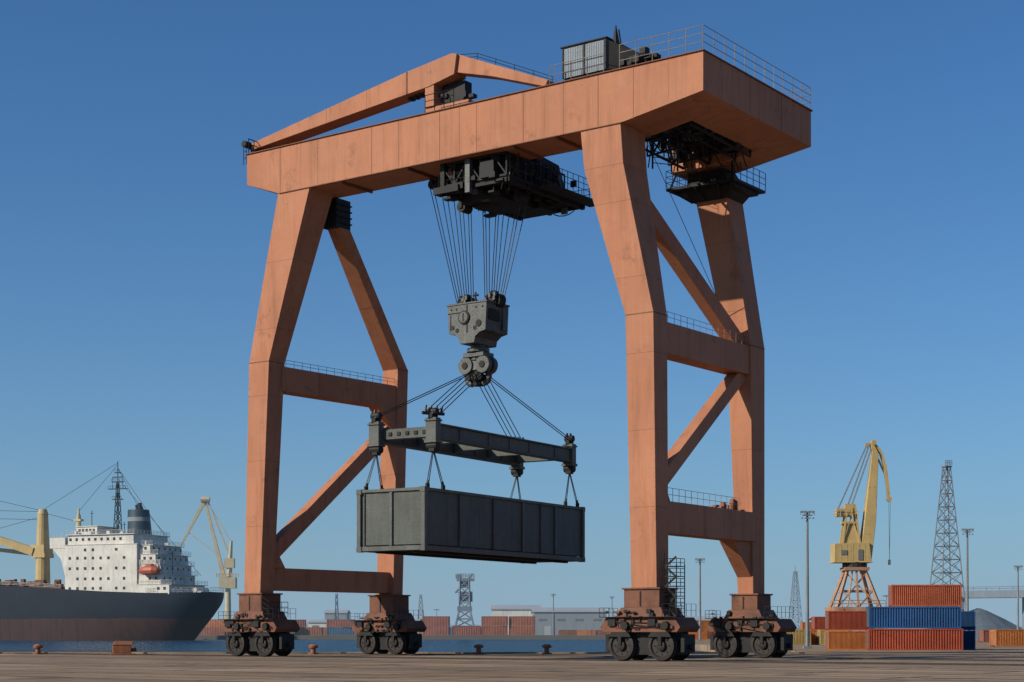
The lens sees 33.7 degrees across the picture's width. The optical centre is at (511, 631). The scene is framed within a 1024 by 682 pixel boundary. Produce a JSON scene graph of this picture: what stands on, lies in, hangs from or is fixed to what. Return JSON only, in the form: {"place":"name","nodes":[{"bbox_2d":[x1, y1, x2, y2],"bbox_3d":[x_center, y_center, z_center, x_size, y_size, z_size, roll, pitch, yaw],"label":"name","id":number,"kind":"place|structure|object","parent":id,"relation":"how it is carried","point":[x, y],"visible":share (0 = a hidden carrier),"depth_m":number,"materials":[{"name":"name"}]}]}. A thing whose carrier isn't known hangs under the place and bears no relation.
{"place":"outdoors","nodes":[
{"label":"outdoors","id":0,"kind":"place"},
{"bbox_2d":[307,620,326,626],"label":"warehouse","id":1,"kind":"structure","parent":0,"point":[317,623],"depth_m":650.00,"materials":[{"name":"white paint"}]},
{"bbox_2d":[324,610,350,619],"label":"warehouse","id":2,"kind":"structure","parent":0,"point":[343,614],"depth_m":720.00,"materials":[{"name":"grey metal"}]},
{"bbox_2d":[0,640,706,651],"bbox_3d":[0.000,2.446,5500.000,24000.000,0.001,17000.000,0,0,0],"label":"harbour water","id":3,"kind":"structure","parent":0,"point":[351,645],"depth_m":299.27,"materials":[{"name":"blue liquid"}]},
{"bbox_2d":[0,461,223,639],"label":"cargo ship","id":4,"kind":"object","parent":3,"relation":"on","point":[136,581],"visible":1,"depth_m":474.19,"materials":[{"name":"white paint"}]},
{"bbox_2d":[195,635,605,639],"bbox_3d":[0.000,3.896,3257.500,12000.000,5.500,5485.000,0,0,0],"label":"shore land","id":5,"kind":"structure","parent":0,"point":[443,637],"depth_m":516.71,"materials":[{"name":"grey concrete"}]},
{"bbox_2d":[179,497,237,618],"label":"harbour crane","id":6,"kind":"object","parent":5,"relation":"on","point":[227,582],"visible":0.87,"depth_m":619.34,"materials":[{"name":"yellow metal"}]},
{"bbox_2d":[199,627,225,634],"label":"shipping container","id":7,"kind":"object","parent":5,"relation":"on","point":[211,631],"visible":0.62,"depth_m":553.73,"materials":[{"name":"metal"}]},
{"bbox_2d":[205,619,223,626],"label":"shipping container","id":8,"kind":"object","parent":7,"relation":"on","point":[214,623],"visible":0.34,"depth_m":553.67,"materials":[{"name":"metal"}]},
{"bbox_2d":[294,627,322,634],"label":"shipping container","id":9,"kind":"object","parent":5,"relation":"on","point":[310,631],"visible":0.82,"depth_m":554.11,"materials":[{"name":"metal"}]},
{"bbox_2d":[323,627,326,634],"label":"shipping container","id":10,"kind":"object","parent":5,"relation":"on","point":[324,630],"visible":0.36,"depth_m":563.96,"materials":[{"name":"metal"}]},
{"bbox_2d":[335,594,338,618],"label":"radio mast","id":11,"kind":"object","parent":5,"relation":"on","point":[336,596],"visible":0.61,"depth_m":639.56,"materials":[{"name":"grey metal"}]},
{"bbox_2d":[327,627,353,634],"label":"shipping container","id":12,"kind":"object","parent":5,"relation":"on","point":[340,631],"visible":0.88,"depth_m":559.67,"materials":[{"name":"metal"}]},
{"bbox_2d":[327,619,354,626],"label":"shipping container","id":13,"kind":"object","parent":12,"relation":"on","point":[339,623],"visible":0.89,"depth_m":559.72,"materials":[{"name":"metal"}]},
{"bbox_2d":[417,594,423,618],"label":"lattice tower","id":14,"kind":"structure","parent":5,"relation":"on","point":[419,603],"depth_m":699.49,"materials":[{"name":"grey metal"}]},
{"bbox_2d":[423,626,449,634],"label":"shipping container","id":15,"kind":"object","parent":5,"relation":"on","point":[437,630],"visible":0.77,"depth_m":533.85,"materials":[{"name":"metal"}]},
{"bbox_2d":[423,616,449,625],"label":"shipping container","id":16,"kind":"object","parent":15,"relation":"on","point":[436,620],"visible":0.93,"depth_m":533.86,"materials":[{"name":"metal"}]},
{"bbox_2d":[455,573,474,625],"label":"lattice tower","id":17,"kind":"structure","parent":5,"relation":"on","point":[464,596],"depth_m":558.32,"materials":[{"name":"grey metal"}]},
{"bbox_2d":[452,626,480,634],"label":"shipping container","id":18,"kind":"object","parent":5,"relation":"on","point":[466,630],"visible":0.96,"depth_m":533.87,"materials":[{"name":"metal"}]},
{"bbox_2d":[482,626,507,634],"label":"shipping container","id":19,"kind":"object","parent":5,"relation":"on","point":[494,630],"visible":0.95,"depth_m":533.85,"materials":[{"name":"red metal"}]},
{"bbox_2d":[481,616,507,625],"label":"shipping container","id":20,"kind":"object","parent":19,"relation":"on","point":[494,620],"visible":1,"depth_m":533.88,"materials":[{"name":"red metal"}]},
{"bbox_2d":[509,626,534,634],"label":"shipping container","id":21,"kind":"object","parent":5,"relation":"on","point":[521,630],"visible":0.97,"depth_m":533.87,"materials":[{"name":"red metal"}]},
{"bbox_2d":[509,616,534,625],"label":"shipping container","id":22,"kind":"object","parent":21,"relation":"on","point":[521,620],"visible":1,"depth_m":533.85,"materials":[{"name":"red metal"}]},
{"bbox_2d":[551,594,555,634],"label":"lamp mast","id":23,"kind":"object","parent":5,"relation":"on","point":[553,612],"visible":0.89,"depth_m":559.81,"materials":[{"name":"metal"}]},
{"bbox_2d":[558,630,577,634],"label":"shipping container","id":24,"kind":"object","parent":5,"relation":"on","point":[567,632],"visible":0.94,"depth_m":532.93,"materials":[{"name":"metal"}]},
{"bbox_2d":[531,608,606,634],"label":"warehouse","id":25,"kind":"structure","parent":5,"relation":"on","point":[577,619],"depth_m":560.00,"materials":[{"name":"grey metal"}]},
{"bbox_2d":[544,626,551,634],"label":"door","id":26,"kind":"structure","parent":25,"relation":"in","point":[547,629],"depth_m":559.95,"materials":[{"name":"grey metal"}]},
{"bbox_2d":[578,630,595,634],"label":"shipping container","id":27,"kind":"object","parent":5,"relation":"on","point":[586,632],"visible":0.98,"depth_m":532.89,"materials":[{"name":"metal"}]},
{"bbox_2d":[596,630,607,634],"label":"shipping container","id":28,"kind":"object","parent":5,"relation":"on","point":[599,632],"visible":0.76,"depth_m":532.87,"materials":[{"name":"metal"}]},
{"bbox_2d":[0,639,1023,681],"bbox_3d":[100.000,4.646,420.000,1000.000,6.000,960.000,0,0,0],"label":"quay ground","id":29,"kind":"structure","parent":0,"point":[149,668],"depth_m":75.63,"materials":[{"name":"concrete"}]},
{"bbox_2d":[33,644,42,653],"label":"mooring bollard","id":30,"kind":"object","parent":29,"relation":"on","point":[38,649],"visible":0.96,"depth_m":123.81,"materials":[{"name":"orange metal"}]},
{"bbox_2d":[110,641,136,654],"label":"rusty winch housing","id":31,"kind":"object","parent":29,"relation":"on","point":[122,648],"visible":0.98,"depth_m":118.56,"materials":[{"name":"orange metal"}]},
{"bbox_2d":[308,644,318,653],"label":"mooring bollard","id":32,"kind":"object","parent":29,"relation":"on","point":[313,647],"visible":0.91,"depth_m":123.81,"materials":[{"name":"orange metal"}]},
{"bbox_2d":[0,652,832,653],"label":"quay edge kerb","id":33,"kind":"structure","parent":29,"relation":"on","point":[402,653],"depth_m":126.20,"materials":[{"name":"concrete"}]},
{"bbox_2d":[473,644,483,653],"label":"mooring bollard","id":34,"kind":"object","parent":29,"relation":"on","point":[478,647],"visible":0.93,"depth_m":123.81,"materials":[{"name":"black metal"}]},
{"bbox_2d":[1,651,1023,679],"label":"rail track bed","id":35,"kind":"object","parent":29,"relation":"on","point":[553,668],"visible":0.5,"depth_m":79.78,"materials":[{"name":"concrete"}]},
{"bbox_2d":[0,650,1023,665],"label":"crane rail","id":36,"kind":"object","parent":35,"relation":"on","point":[580,659],"visible":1,"depth_m":102.09,"materials":[{"name":"metal"}]},
{"bbox_2d":[218,24,812,660],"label":"gantry crane","id":37,"kind":"object","parent":36,"relation":"on","point":[710,124],"visible":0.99,"depth_m":103.67,"materials":[{"name":"orange paint"}]},
{"bbox_2d":[365,371,577,502],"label":"spreader beam","id":38,"kind":"structure","parent":37,"relation":"hanging from","point":[435,435],"depth_m":102.31,"materials":[{"name":"grey metal"}]},
{"bbox_2d":[356,483,584,563],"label":"steel cargo box","id":39,"kind":"object","parent":38,"relation":"hanging from","point":[426,520],"visible":1,"depth_m":99.86,"materials":[{"name":"grey metal"}]},
{"bbox_2d":[541,644,551,653],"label":"mooring bollard","id":40,"kind":"object","parent":29,"relation":"on","point":[546,647],"visible":0.92,"depth_m":123.81,"materials":[{"name":"black metal"}]},
{"bbox_2d":[688,630,706,639],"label":"shipping container","id":41,"kind":"object","parent":29,"relation":"on","point":[703,634],"visible":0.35,"depth_m":329.03,"materials":[{"name":"orange metal"}]},
{"bbox_2d":[701,621,709,629],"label":"shipping container","id":42,"kind":"object","parent":41,"relation":"on","point":[704,624],"visible":0.23,"depth_m":328.96,"materials":[{"name":"orange metal"}]},
{"bbox_2d":[695,558,704,640],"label":"lamp mast","id":43,"kind":"object","parent":29,"relation":"on","point":[700,560],"visible":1,"depth_m":299.82,"materials":[{"name":"metal"}]},
{"bbox_2d":[788,566,802,629],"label":"lattice tower","id":44,"kind":"structure","parent":29,"relation":"on","point":[793,586],"depth_m":599.43,"materials":[{"name":"grey metal"}]},
{"bbox_2d":[787,630,810,644],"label":"shipping container","id":45,"kind":"object","parent":29,"relation":"on","point":[798,637],"visible":0.35,"depth_m":209.09,"materials":[{"name":"yellow metal"}]},
{"bbox_2d":[800,511,814,648],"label":"lamp mast","id":46,"kind":"object","parent":29,"relation":"on","point":[806,646],"visible":1,"depth_m":164.87,"materials":[{"name":"metal"}]},
{"bbox_2d":[811,630,816,644],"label":"shipping container","id":47,"kind":"object","parent":29,"relation":"on","point":[813,637],"visible":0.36,"depth_m":211.05,"materials":[{"name":"orange metal"}]},
{"bbox_2d":[811,617,824,629],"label":"shipping container","id":48,"kind":"object","parent":29,"relation":"on","point":[817,623],"visible":0.49,"depth_m":244.01,"materials":[{"name":"red metal"}]},
{"bbox_2d":[817,630,851,644],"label":"shipping container","id":49,"kind":"object","parent":29,"relation":"on","point":[820,637],"visible":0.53,"depth_m":209.03,"materials":[{"name":"yellow metal"}]},
{"bbox_2d":[825,631,867,649],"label":"shipping container","id":50,"kind":"object","parent":29,"relation":"on","point":[845,640],"visible":0.88,"depth_m":151.08,"materials":[{"name":"orange metal"}]},
{"bbox_2d":[825,611,872,629],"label":"shipping container","id":51,"kind":"object","parent":50,"relation":"on","point":[845,620],"visible":0.94,"depth_m":151.08,"materials":[{"name":"red metal"}]},
{"bbox_2d":[825,440,891,630],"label":"harbour crane","id":52,"kind":"object","parent":29,"relation":"on","point":[848,551],"visible":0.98,"depth_m":259.00,"materials":[{"name":"yellow metal"}]},
{"bbox_2d":[841,550,846,554],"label":"window","id":53,"kind":"structure","parent":52,"relation":"in","point":[843,552],"depth_m":258.18,"materials":[{"name":"grey glass"}]},
{"bbox_2d":[858,549,862,559],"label":"door","id":54,"kind":"structure","parent":52,"relation":"in","point":[860,551],"depth_m":258.18,"materials":[{"name":"grey metal"}]},
{"bbox_2d":[866,629,962,649],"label":"shipping container","id":55,"kind":"object","parent":29,"relation":"on","point":[914,639],"visible":0.98,"depth_m":149.07,"materials":[{"name":"red metal"}]},
{"bbox_2d":[866,606,960,627],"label":"shipping container","id":56,"kind":"object","parent":55,"relation":"on","point":[913,617],"visible":1,"depth_m":149.07,"materials":[{"name":"blue metal"}]},
{"bbox_2d":[888,584,961,606],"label":"shipping container","id":57,"kind":"object","parent":56,"relation":"on","point":[922,595],"visible":1,"depth_m":149.07,"materials":[{"name":"metal"}]},
{"bbox_2d":[925,460,965,628],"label":"lattice tower","id":58,"kind":"structure","parent":29,"relation":"on","point":[948,519],"depth_m":399.32,"materials":[{"name":"grey metal"}]},
{"bbox_2d":[961,529,973,630],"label":"lamp mast","id":59,"kind":"object","parent":29,"relation":"on","point":[967,583],"visible":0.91,"depth_m":214.88,"materials":[{"name":"metal"}]},
{"bbox_2d":[963,631,974,649],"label":"shipping container","id":60,"kind":"object","parent":29,"relation":"on","point":[968,640],"visible":0.27,"depth_m":153.96,"materials":[{"name":"blue metal"}]},
{"bbox_2d":[927,611,974,629],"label":"shipping container","id":61,"kind":"object","parent":60,"relation":"on","point":[967,620],"visible":0.39,"depth_m":153.97,"materials":[{"name":"blue metal"}]},
{"bbox_2d":[978,630,988,641],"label":"shipping container","id":62,"kind":"object","parent":29,"relation":"on","point":[983,635],"visible":0.32,"depth_m":258.99,"materials":[{"name":"metal"}]},
{"bbox_2d":[953,586,1023,628],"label":"road bridge","id":63,"kind":"structure","parent":29,"relation":"on","point":[986,593],"depth_m":515.09,"materials":[{"name":"grey metal"}]},
{"bbox_2d":[963,608,1021,638],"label":"bulk heap","id":64,"kind":"object","parent":29,"relation":"on","point":[986,620],"visible":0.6,"depth_m":393.36,"materials":[{"name":"grey gravel"}]},
{"bbox_2d":[989,629,1023,645],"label":"shipping container","id":65,"kind":"object","parent":29,"relation":"on","point":[1006,637],"visible":0.98,"depth_m":189.06,"materials":[{"name":"orange metal"}]},
{"bbox_2d":[1013,565,1022,628],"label":"lamp mast","id":66,"kind":"object","parent":29,"relation":"on","point":[1017,567],"visible":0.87,"depth_m":329.84,"materials":[{"name":"metal"}]},
{"bbox_2d":[0,0,1023,627],"label":"sky","id":67,"kind":"structure","parent":0,"point":[887,250],"materials":[{"name":"blue"}]},
{"bbox_2d":[490,605,541,634],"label":"warehouse","id":68,"kind":"structure","parent":0,"point":[510,610],"depth_m":600.00,"materials":[{"name":"white paint"}]},
{"bbox_2d":[306,623,1021,630],"bbox_3d":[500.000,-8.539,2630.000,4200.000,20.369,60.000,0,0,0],"label":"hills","id":69,"kind":"structure","parent":0,"point":[796,628],"depth_m":2646.97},
{"bbox_2d":[685,616,724,630],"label":"warehouse","id":70,"kind":"structure","parent":0,"point":[702,618],"depth_m":525.25,"materials":[{"name":"grey metal"}]},
{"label":"shipping container","id":71,"kind":"object","parent":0,"visible":0},
{"bbox_2d":[800,622,810,629],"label":"shipping container","id":72,"kind":"object","parent":71,"relation":"on","point":[802,625],"visible":0.35,"depth_m":379.02,"materials":[{"name":"orange metal"}]},
{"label":"shipping container","id":73,"kind":"object","parent":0,"visible":0},
{"bbox_2d":[296,620,305,626],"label":"shipping container","id":74,"kind":"object","parent":73,"relation":"on","point":[301,623],"visible":0.38,"depth_m":568.18,"materials":[{"name":"metal"}]}
]}

